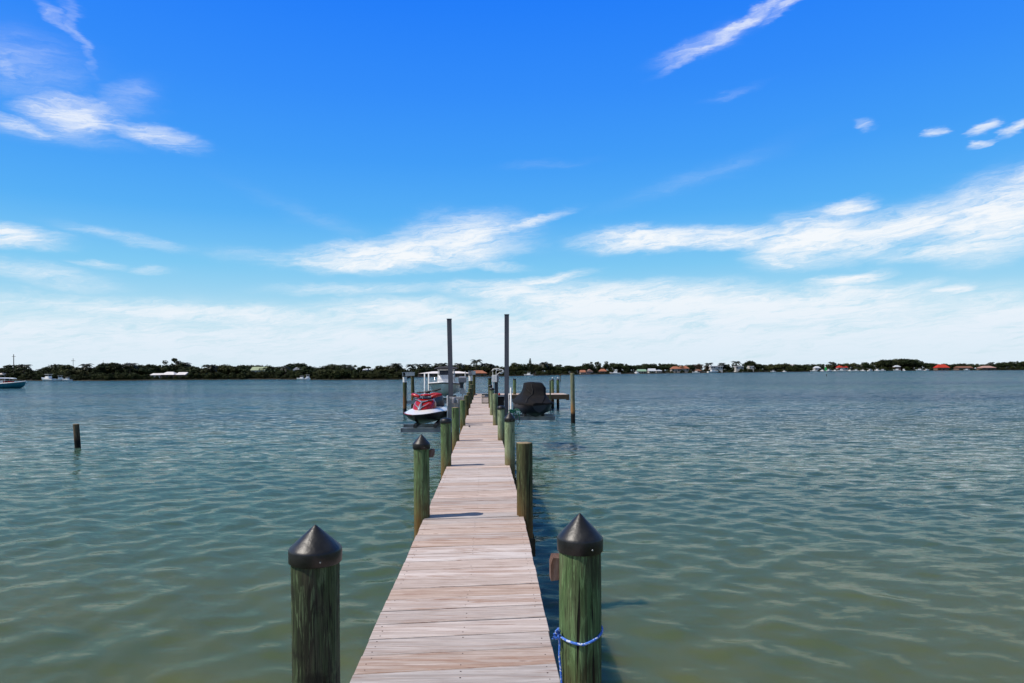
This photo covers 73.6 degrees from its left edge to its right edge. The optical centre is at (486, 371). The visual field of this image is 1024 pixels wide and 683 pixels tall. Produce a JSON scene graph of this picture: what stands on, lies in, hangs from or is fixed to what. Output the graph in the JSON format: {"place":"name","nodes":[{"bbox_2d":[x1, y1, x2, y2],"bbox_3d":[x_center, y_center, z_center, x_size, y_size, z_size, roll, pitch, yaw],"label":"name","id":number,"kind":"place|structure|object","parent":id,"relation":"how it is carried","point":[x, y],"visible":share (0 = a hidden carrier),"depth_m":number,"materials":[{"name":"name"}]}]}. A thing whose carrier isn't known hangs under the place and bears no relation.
{"place":"outdoors","nodes":[
{"label":"outdoors","id":0,"kind":"place"},
{"bbox_2d":[0,370,1023,682],"bbox_3d":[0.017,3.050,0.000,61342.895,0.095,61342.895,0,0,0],"label":"water","id":1,"kind":"structure","parent":0,"point":[808,528],"depth_m":14.20,"materials":[{"name":"teal liquid"}]},
{"bbox_2d":[0,378,25,388],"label":"motorboat","id":2,"kind":"object","parent":1,"relation":"on","point":[4,383],"visible":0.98,"depth_m":142.33,"materials":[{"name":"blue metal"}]},
{"bbox_2d":[458,376,466,396],"bbox_3d":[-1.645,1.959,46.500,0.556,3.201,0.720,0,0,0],"label":"outboard motor","id":3,"kind":"object","parent":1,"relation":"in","point":[462,380],"visible":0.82,"depth_m":46.38,"materials":[{"name":"metal"}]},
{"bbox_2d":[0,0,1023,371],"label":"sky","id":4,"kind":"structure","parent":0,"point":[275,183],"materials":[{"name":"blue"}]},
{"bbox_2d":[7,369,1019,380],"bbox_3d":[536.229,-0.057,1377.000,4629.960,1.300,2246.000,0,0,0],"label":"shore","id":5,"kind":"structure","parent":0,"point":[533,374],"depth_m":297.58,"materials":[{"name":"green plant"}]},
{"bbox_2d":[0,365,28,373],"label":"shore tree","id":6,"kind":"object","parent":5,"relation":"on","point":[8,369],"visible":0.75,"depth_m":334.71,"materials":[{"name":"green plant"}]},
{"bbox_2d":[4,372,26,379],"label":"mangrove bush","id":7,"kind":"object","parent":5,"relation":"on","point":[15,375],"visible":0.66,"depth_m":312.31,"materials":[{"name":"green plant"}]},
{"bbox_2d":[17,364,31,373],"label":"palm tree","id":8,"kind":"object","parent":5,"relation":"on","point":[24,365],"visible":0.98,"depth_m":320.95,"materials":[{"name":"green plant"}]},
{"bbox_2d":[36,372,53,379],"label":"mangrove bush","id":9,"kind":"object","parent":5,"relation":"on","point":[42,375],"visible":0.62,"depth_m":294.02,"materials":[{"name":"green plant"}]},
{"bbox_2d":[38,364,74,373],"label":"shore tree","id":10,"kind":"object","parent":5,"relation":"on","point":[49,369],"visible":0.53,"depth_m":310.22,"materials":[{"name":"green plant"}]},
{"bbox_2d":[52,365,77,373],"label":"shore tree","id":11,"kind":"object","parent":5,"relation":"on","point":[64,369],"visible":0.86,"depth_m":305.39,"materials":[{"name":"green plant"}]},
{"bbox_2d":[78,372,88,379],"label":"mangrove bush","id":12,"kind":"object","parent":5,"relation":"on","point":[82,375],"visible":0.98,"depth_m":282.87,"materials":[{"name":"green plant"}]},
{"bbox_2d":[75,367,99,374],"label":"shore tree","id":13,"kind":"object","parent":5,"relation":"on","point":[85,371],"visible":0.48,"depth_m":299.21,"materials":[{"name":"green plant"}]},
{"bbox_2d":[91,374,101,379],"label":"mangrove bush","id":14,"kind":"object","parent":5,"relation":"on","point":[95,377],"visible":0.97,"depth_m":280.34,"materials":[{"name":"green plant"}]},
{"bbox_2d":[90,364,109,374],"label":"shore tree","id":15,"kind":"object","parent":5,"relation":"on","point":[101,368],"visible":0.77,"depth_m":299.16,"materials":[{"name":"green plant"}]},
{"bbox_2d":[109,362,130,372],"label":"shore tree","id":16,"kind":"object","parent":5,"relation":"on","point":[115,366],"visible":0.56,"depth_m":300.77,"materials":[{"name":"green plant"}]},
{"bbox_2d":[114,373,130,379],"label":"mangrove bush","id":17,"kind":"object","parent":5,"relation":"on","point":[121,375],"visible":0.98,"depth_m":282.12,"materials":[{"name":"green plant"}]},
{"bbox_2d":[115,365,134,372],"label":"shore tree","id":18,"kind":"object","parent":5,"relation":"on","point":[127,369],"visible":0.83,"depth_m":299.60,"materials":[{"name":"green plant"}]},
{"bbox_2d":[126,373,137,379],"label":"mangrove bush","id":19,"kind":"object","parent":5,"relation":"on","point":[132,376],"visible":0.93,"depth_m":282.82,"materials":[{"name":"green plant"}]},
{"bbox_2d":[130,365,153,374],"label":"shore tree","id":20,"kind":"object","parent":5,"relation":"on","point":[141,370],"visible":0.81,"depth_m":305.41,"materials":[{"name":"green plant"}]},
{"bbox_2d":[152,365,164,373],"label":"shore tree","id":21,"kind":"object","parent":5,"relation":"on","point":[156,368],"visible":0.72,"depth_m":316.50,"materials":[{"name":"green plant"}]},
{"bbox_2d":[160,372,176,378],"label":"house","id":22,"kind":"structure","parent":5,"relation":"on","point":[167,374],"depth_m":300.45,"materials":[{"name":"white paint"}]},
{"bbox_2d":[160,366,180,371],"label":"shore tree","id":23,"kind":"object","parent":5,"relation":"on","point":[171,369],"visible":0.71,"depth_m":317.74,"materials":[{"name":"green plant"}]},
{"bbox_2d":[162,358,185,370],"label":"shore tree","id":24,"kind":"object","parent":5,"relation":"on","point":[174,360],"visible":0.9,"depth_m":317.73,"materials":[{"name":"green plant"}]},
{"bbox_2d":[174,365,200,373],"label":"shore tree","id":25,"kind":"object","parent":5,"relation":"on","point":[195,369],"visible":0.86,"depth_m":313.88,"materials":[{"name":"green plant"}]},
{"bbox_2d":[185,372,195,378],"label":"mangrove bush","id":26,"kind":"object","parent":5,"relation":"on","point":[189,375],"visible":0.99,"depth_m":291.93,"materials":[{"name":"green plant"}]},
{"bbox_2d":[199,367,217,373],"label":"shore tree","id":27,"kind":"object","parent":5,"relation":"on","point":[205,370],"visible":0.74,"depth_m":312.65,"materials":[{"name":"green plant"}]},
{"bbox_2d":[208,372,223,377],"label":"mangrove bush","id":28,"kind":"object","parent":5,"relation":"on","point":[215,375],"visible":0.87,"depth_m":293.90,"materials":[{"name":"green plant"}]},
{"bbox_2d":[218,364,237,374],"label":"shore tree","id":29,"kind":"object","parent":5,"relation":"on","point":[229,368],"visible":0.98,"depth_m":314.85,"materials":[{"name":"green plant"}]},
{"bbox_2d":[236,372,248,378],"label":"mangrove bush","id":30,"kind":"object","parent":5,"relation":"on","point":[241,375],"visible":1,"depth_m":293.73,"materials":[{"name":"green plant"}]},
{"bbox_2d":[235,365,250,373],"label":"shore tree","id":31,"kind":"object","parent":5,"relation":"on","point":[243,368],"visible":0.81,"depth_m":316.44,"materials":[{"name":"green plant"}]},
{"bbox_2d":[250,367,266,371],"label":"house","id":32,"kind":"structure","parent":5,"relation":"on","point":[252,369],"depth_m":312.70,"materials":[{"name":"white paint"}]},
{"bbox_2d":[266,368,292,374],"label":"shore tree","id":33,"kind":"object","parent":5,"relation":"on","point":[277,370],"visible":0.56,"depth_m":307.43,"materials":[{"name":"green plant"}]},
{"bbox_2d":[284,363,301,369],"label":"shore tree","id":34,"kind":"object","parent":5,"relation":"on","point":[292,366],"visible":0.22,"depth_m":314.24,"materials":[{"name":"green plant"}]},
{"bbox_2d":[295,366,317,375],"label":"shore tree","id":35,"kind":"object","parent":5,"relation":"on","point":[306,369],"visible":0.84,"depth_m":295.72,"materials":[{"name":"green plant"}]},
{"bbox_2d":[315,365,334,373],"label":"shore tree","id":36,"kind":"object","parent":5,"relation":"on","point":[321,370],"visible":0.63,"depth_m":285.79,"materials":[{"name":"green plant"}]},
{"bbox_2d":[323,369,340,378],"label":"mangrove bush","id":37,"kind":"object","parent":5,"relation":"on","point":[329,372],"visible":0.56,"depth_m":265.30,"materials":[{"name":"green plant"}]},
{"bbox_2d":[331,369,352,378],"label":"mangrove bush","id":38,"kind":"object","parent":5,"relation":"on","point":[342,373],"visible":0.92,"depth_m":263.74,"materials":[{"name":"green plant"}]},
{"bbox_2d":[349,372,359,378],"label":"mangrove bush","id":39,"kind":"object","parent":5,"relation":"on","point":[354,375],"visible":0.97,"depth_m":263.15,"materials":[{"name":"green plant"}]},
{"bbox_2d":[359,371,372,378],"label":"mangrove bush","id":40,"kind":"object","parent":5,"relation":"on","point":[365,375],"visible":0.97,"depth_m":261.69,"materials":[{"name":"green plant"}]},
{"bbox_2d":[370,365,388,373],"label":"shore tree","id":41,"kind":"object","parent":5,"relation":"on","point":[381,369],"visible":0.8,"depth_m":280.19,"materials":[{"name":"green plant"}]},
{"bbox_2d":[389,363,403,371],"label":"palm tree","id":42,"kind":"object","parent":5,"relation":"on","point":[396,364],"visible":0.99,"depth_m":276.44,"materials":[{"name":"green plant"}]},
{"bbox_2d":[393,372,402,378],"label":"mangrove bush","id":43,"kind":"object","parent":5,"relation":"on","point":[397,375],"visible":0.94,"depth_m":264.60,"materials":[{"name":"green plant"}]},
{"bbox_2d":[388,365,408,373],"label":"shore tree","id":44,"kind":"object","parent":5,"relation":"on","point":[392,369],"visible":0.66,"depth_m":288.33,"materials":[{"name":"green plant"}]},
{"bbox_2d":[416,366,426,373],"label":"shore tree","id":45,"kind":"object","parent":5,"relation":"on","point":[421,370],"visible":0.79,"depth_m":392.41,"materials":[{"name":"green plant"}]},
{"bbox_2d":[418,371,468,375],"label":"house","id":46,"kind":"structure","parent":5,"relation":"on","point":[457,373],"depth_m":380.53,"materials":[{"name":"white paint"}]},
{"bbox_2d":[459,365,475,371],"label":"shore tree","id":47,"kind":"object","parent":5,"relation":"on","point":[467,368],"visible":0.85,"depth_m":401.82,"materials":[{"name":"green plant"}]},
{"bbox_2d":[469,359,483,369],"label":"palm tree","id":48,"kind":"object","parent":5,"relation":"on","point":[474,362],"visible":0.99,"depth_m":396.99,"materials":[{"name":"green plant"}]},
{"bbox_2d":[472,370,485,375],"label":"house","id":49,"kind":"structure","parent":5,"relation":"on","point":[479,372],"depth_m":374.07,"materials":[{"name":"brown paint"}]},
{"bbox_2d":[509,362,522,372],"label":"shore tree","id":50,"kind":"object","parent":5,"relation":"on","point":[513,366],"visible":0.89,"depth_m":440.91,"materials":[{"name":"green plant"}]},
{"bbox_2d":[516,363,527,371],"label":"shore tree","id":51,"kind":"object","parent":5,"relation":"on","point":[524,367],"visible":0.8,"depth_m":443.82,"materials":[{"name":"green plant"}]},
{"bbox_2d":[534,364,548,370],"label":"shore tree","id":52,"kind":"object","parent":5,"relation":"on","point":[541,368],"visible":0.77,"depth_m":471.73,"materials":[{"name":"green plant"}]},
{"bbox_2d":[562,365,573,371],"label":"shore tree","id":53,"kind":"object","parent":5,"relation":"on","point":[567,368],"visible":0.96,"depth_m":515.22,"materials":[{"name":"green plant"}]},
{"bbox_2d":[582,363,594,370],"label":"shore tree","id":54,"kind":"object","parent":5,"relation":"on","point":[587,366],"visible":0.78,"depth_m":551.62,"materials":[{"name":"green plant"}]},
{"bbox_2d":[594,362,601,371],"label":"shore tree","id":55,"kind":"object","parent":5,"relation":"on","point":[598,366],"visible":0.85,"depth_m":572.75,"materials":[{"name":"green plant"}]},
{"bbox_2d":[600,361,612,369],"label":"shore tree","id":56,"kind":"object","parent":5,"relation":"on","point":[606,366],"visible":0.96,"depth_m":573.76,"materials":[{"name":"green plant"}]},
{"bbox_2d":[608,363,620,371],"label":"shore tree","id":57,"kind":"object","parent":5,"relation":"on","point":[615,367],"visible":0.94,"depth_m":597.41,"materials":[{"name":"green plant"}]},
{"bbox_2d":[629,365,639,372],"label":"shore tree","id":58,"kind":"object","parent":5,"relation":"on","point":[633,368],"visible":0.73,"depth_m":614.39,"materials":[{"name":"green plant"}]},
{"bbox_2d":[645,363,660,369],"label":"shore tree","id":59,"kind":"object","parent":5,"relation":"on","point":[652,366],"visible":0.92,"depth_m":630.37,"materials":[{"name":"green plant"}]},
{"bbox_2d":[659,364,671,371],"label":"shore tree","id":60,"kind":"object","parent":5,"relation":"on","point":[664,366],"visible":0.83,"depth_m":665.38,"materials":[{"name":"green plant"}]},
{"bbox_2d":[670,366,680,372],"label":"house","id":61,"kind":"structure","parent":5,"relation":"on","point":[675,369],"depth_m":643.47,"materials":[{"name":"orange paint"}]},
{"bbox_2d":[708,366,722,371],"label":"house","id":62,"kind":"structure","parent":5,"relation":"on","point":[720,368],"depth_m":699.92,"materials":[{"name":"white paint"}]},
{"bbox_2d":[743,360,755,367],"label":"shore tree","id":63,"kind":"object","parent":5,"relation":"on","point":[750,363],"visible":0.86,"depth_m":790.24,"materials":[{"name":"green plant"}]},
{"bbox_2d":[860,362,871,367],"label":"shore tree","id":64,"kind":"object","parent":5,"relation":"on","point":[865,365],"visible":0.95,"depth_m":985.48,"materials":[{"name":"green plant"}]},
{"bbox_2d":[870,361,883,368],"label":"shore tree","id":65,"kind":"object","parent":5,"relation":"on","point":[877,364],"visible":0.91,"depth_m":1008.33,"materials":[{"name":"green plant"}]},
{"bbox_2d":[883,360,896,369],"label":"shore tree","id":66,"kind":"object","parent":5,"relation":"on","point":[889,363],"visible":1,"depth_m":1013.63,"materials":[{"name":"green plant"}]},
{"bbox_2d":[897,359,916,366],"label":"shore tree","id":67,"kind":"object","parent":5,"relation":"on","point":[906,362],"visible":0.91,"depth_m":1020.07,"materials":[{"name":"green plant"}]},
{"bbox_2d":[910,359,924,369],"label":"shore tree","id":68,"kind":"object","parent":5,"relation":"on","point":[918,363],"visible":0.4,"depth_m":1026.38,"materials":[{"name":"green plant"}]},
{"bbox_2d":[933,364,949,369],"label":"house","id":69,"kind":"structure","parent":5,"relation":"on","point":[941,367],"depth_m":1011.29,"materials":[{"name":"red paint"}]},
{"bbox_2d":[954,366,972,369],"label":"house","id":70,"kind":"structure","parent":5,"relation":"on","point":[961,367],"depth_m":1011.51,"materials":[{"name":"brown paint"}]},
{"bbox_2d":[977,366,995,369],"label":"house","id":71,"kind":"structure","parent":5,"relation":"on","point":[987,367],"depth_m":999.00,"materials":[{"name":"brown paint"}]},
{"bbox_2d":[1005,361,1017,366],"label":"shore tree","id":72,"kind":"object","parent":5,"relation":"on","point":[1012,363],"visible":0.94,"depth_m":1002.24,"materials":[{"name":"green plant"}]},
{"bbox_3d":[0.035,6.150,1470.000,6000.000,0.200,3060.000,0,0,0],"label":"seabed","id":73,"kind":"structure","parent":0,"visible":0},
{"bbox_2d":[73,424,80,447],"bbox_3d":[-16.664,4.202,28.001,0.522,4.085,0.237,0,0,0],"label":"dock piling","id":74,"kind":"object","parent":73,"relation":"on","point":[76,433],"visible":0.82,"depth_m":27.91,"materials":[{"name":"brown wood"}]},
{"bbox_2d":[288,525,341,682],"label":"dock piling","id":75,"kind":"object","parent":73,"relation":"on","point":[314,555],"visible":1,"depth_m":3.28,"materials":[{"name":"green wood"}]},
{"bbox_2d":[350,393,568,682],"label":"wooden dock","id":76,"kind":"object","parent":75,"relation":"on","point":[463,603],"visible":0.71,"depth_m":5.59,"materials":[{"name":"brown wood"}]},
{"bbox_2d":[401,319,463,453],"bbox_3d":[-1.838,1.378,23.150,2.137,6.364,2.900,0,0,0],"label":"watercraft lift","id":77,"kind":"object","parent":76,"relation":"attached to","point":[452,401],"visible":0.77,"depth_m":23.52,"materials":[{"name":"metal"}]},
{"bbox_2d":[404,388,446,423],"bbox_3d":[-1.988,1.171,23.281,1.261,1.188,3.044,0,0,13],"label":"personal watercraft","id":78,"kind":"object","parent":77,"relation":"on","point":[427,409],"visible":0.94,"depth_m":22.62,"materials":[{"name":"white plastic"}]},
{"bbox_2d":[492,368,503,393],"bbox_3d":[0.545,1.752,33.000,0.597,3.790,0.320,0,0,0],"label":"utility pedestal","id":79,"kind":"object","parent":76,"relation":"on","point":[495,379],"visible":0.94,"depth_m":32.90,"materials":[{"name":"white plastic"}]},
{"bbox_2d":[498,314,554,419],"bbox_3d":[1.574,1.263,25.978,2.159,6.556,5.706,0,0,3],"label":"watercraft lift","id":80,"kind":"object","parent":76,"relation":"attached to","point":[503,400],"visible":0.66,"depth_m":24.12,"materials":[{"name":"metal"}]},
{"bbox_2d":[509,409,520,425],"bbox_3d":[0.941,1.594,23.580,0.453,0.592,0.167,0,0,0],"label":"garden hose","id":81,"kind":"object","parent":80,"relation":"hanging from","point":[512,411],"visible":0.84,"depth_m":23.54,"materials":[{"name":"green rubber"}]},
{"bbox_2d":[512,382,553,416],"bbox_3d":[1.819,1.107,27.200,1.442,1.370,3.160,0,0,-6],"label":"covered watercraft","id":82,"kind":"object","parent":80,"relation":"on","point":[531,398],"visible":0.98,"depth_m":26.27,"materials":[{"name":"black fabric"}]},
{"bbox_2d":[403,376,406,414],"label":"dock piling","id":83,"kind":"object","parent":73,"relation":"on","point":[404,393],"visible":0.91,"depth_m":48.69,"materials":[{"name":"green wood"}]},
{"bbox_2d":[402,371,475,403],"bbox_3d":[-3.446,1.161,51.398,5.196,2.338,6.505,0,0,0],"label":"lift","id":84,"kind":"object","parent":83,"relation":"attached to","point":[413,374],"visible":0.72,"depth_m":49.46,"materials":[{"name":"metal"}]},
{"bbox_2d":[429,366,460,396],"bbox_3d":[-3.062,0.873,51.760,2.530,2.470,7.180,0,0,0],"label":"console boat","id":85,"kind":"object","parent":84,"relation":"on","point":[442,382],"visible":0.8,"depth_m":49.61,"materials":[{"name":"white plastic"}]},
{"bbox_2d":[411,376,413,408],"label":"dock piling","id":86,"kind":"object","parent":73,"relation":"on","point":[412,385],"visible":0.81,"depth_m":54.20,"materials":[{"name":"green wood"}]},
{"bbox_2d":[413,434,434,538],"bbox_3d":[-0.772,3.469,8.500,0.270,5.371,0.220,0,0,0],"label":"dock piling","id":87,"kind":"object","parent":73,"relation":"on","point":[423,453],"visible":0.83,"depth_m":8.42,"materials":[{"name":"green wood"}]},
{"bbox_2d":[440,418,451,478],"bbox_3d":[-0.768,3.525,13.100,0.226,5.260,0.226,0,0,0],"label":"dock piling","id":88,"kind":"object","parent":73,"relation":"on","point":[445,442],"visible":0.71,"depth_m":13.01,"materials":[{"name":"green wood"}]},
{"bbox_2d":[452,407,458,451],"bbox_3d":[-0.798,3.548,17.800,0.200,5.214,0.202,0,0,0],"label":"dock piling","id":89,"kind":"object","parent":73,"relation":"on","point":[455,424],"visible":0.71,"depth_m":17.72,"materials":[{"name":"green wood"}]},
{"bbox_2d":[460,400,464,432],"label":"dock piling","id":90,"kind":"object","parent":73,"relation":"on","point":[462,413],"visible":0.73,"depth_m":22.72,"materials":[{"name":"green wood"}]},
{"bbox_2d":[464,395,468,418],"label":"dock piling","id":91,"kind":"object","parent":73,"relation":"on","point":[466,398],"visible":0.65,"depth_m":28.02,"materials":[{"name":"green wood"}]},
{"bbox_2d":[472,375,475,394],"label":"dock piling","id":92,"kind":"object","parent":73,"relation":"on","point":[474,384],"visible":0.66,"depth_m":54.18,"materials":[{"name":"green wood"}]},
{"bbox_2d":[489,388,493,414],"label":"dock piling","id":93,"kind":"object","parent":73,"relation":"on","point":[491,399],"visible":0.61,"depth_m":28.01,"materials":[{"name":"green wood"}]},
{"bbox_2d":[493,394,497,424],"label":"dock piling","id":94,"kind":"object","parent":73,"relation":"on","point":[495,409],"visible":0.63,"depth_m":22.83,"materials":[{"name":"green wood"}]},
{"bbox_2d":[497,405,504,447],"bbox_3d":[0.394,3.524,17.900,0.214,5.248,0.214,0,0,0],"label":"dock piling","id":95,"kind":"object","parent":73,"relation":"on","point":[501,423],"visible":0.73,"depth_m":17.82,"materials":[{"name":"green wood"}]},
{"bbox_2d":[504,412,514,478],"bbox_3d":[0.458,3.469,13.200,0.217,5.358,0.217,0,0,0],"label":"dock piling","id":96,"kind":"object","parent":73,"relation":"on","point":[509,419],"visible":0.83,"depth_m":13.12,"materials":[{"name":"green wood"}]},
{"bbox_2d":[513,379,515,410],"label":"dock piling","id":97,"kind":"object","parent":73,"relation":"on","point":[514,386],"visible":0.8,"depth_m":52.50,"materials":[{"name":"green wood"}]},
{"bbox_2d":[516,442,532,538],"bbox_3d":[0.489,3.521,8.600,0.208,5.253,0.210,0,0,0],"label":"dock piling","id":98,"kind":"object","parent":73,"relation":"on","point":[524,457],"visible":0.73,"depth_m":8.51,"materials":[{"name":"green wood"}]},
{"bbox_2d":[551,377,553,407],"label":"dock piling","id":99,"kind":"object","parent":73,"relation":"on","point":[552,388],"visible":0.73,"depth_m":55.39,"materials":[{"name":"green wood"}]},
{"bbox_2d":[556,377,558,407],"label":"dock piling","id":100,"kind":"object","parent":73,"relation":"on","point":[557,385],"visible":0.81,"depth_m":55.50,"materials":[{"name":"green wood"}]},
{"bbox_2d":[570,373,574,422],"bbox_3d":[5.035,3.117,39.800,0.309,6.009,0.258,0,0,0],"label":"dock piling","id":101,"kind":"object","parent":73,"relation":"on","point":[572,384],"visible":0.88,"depth_m":39.70,"materials":[{"name":"wood"}]},
{"bbox_2d":[549,513,602,682],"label":"dock piling","id":102,"kind":"object","parent":73,"relation":"on","point":[575,566],"visible":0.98,"depth_m":3.24,"materials":[{"name":"green wood"}]},
{"bbox_2d":[552,626,602,682],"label":"rope","id":103,"kind":"object","parent":102,"relation":"attached to","point":[557,633],"visible":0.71,"depth_m":3.27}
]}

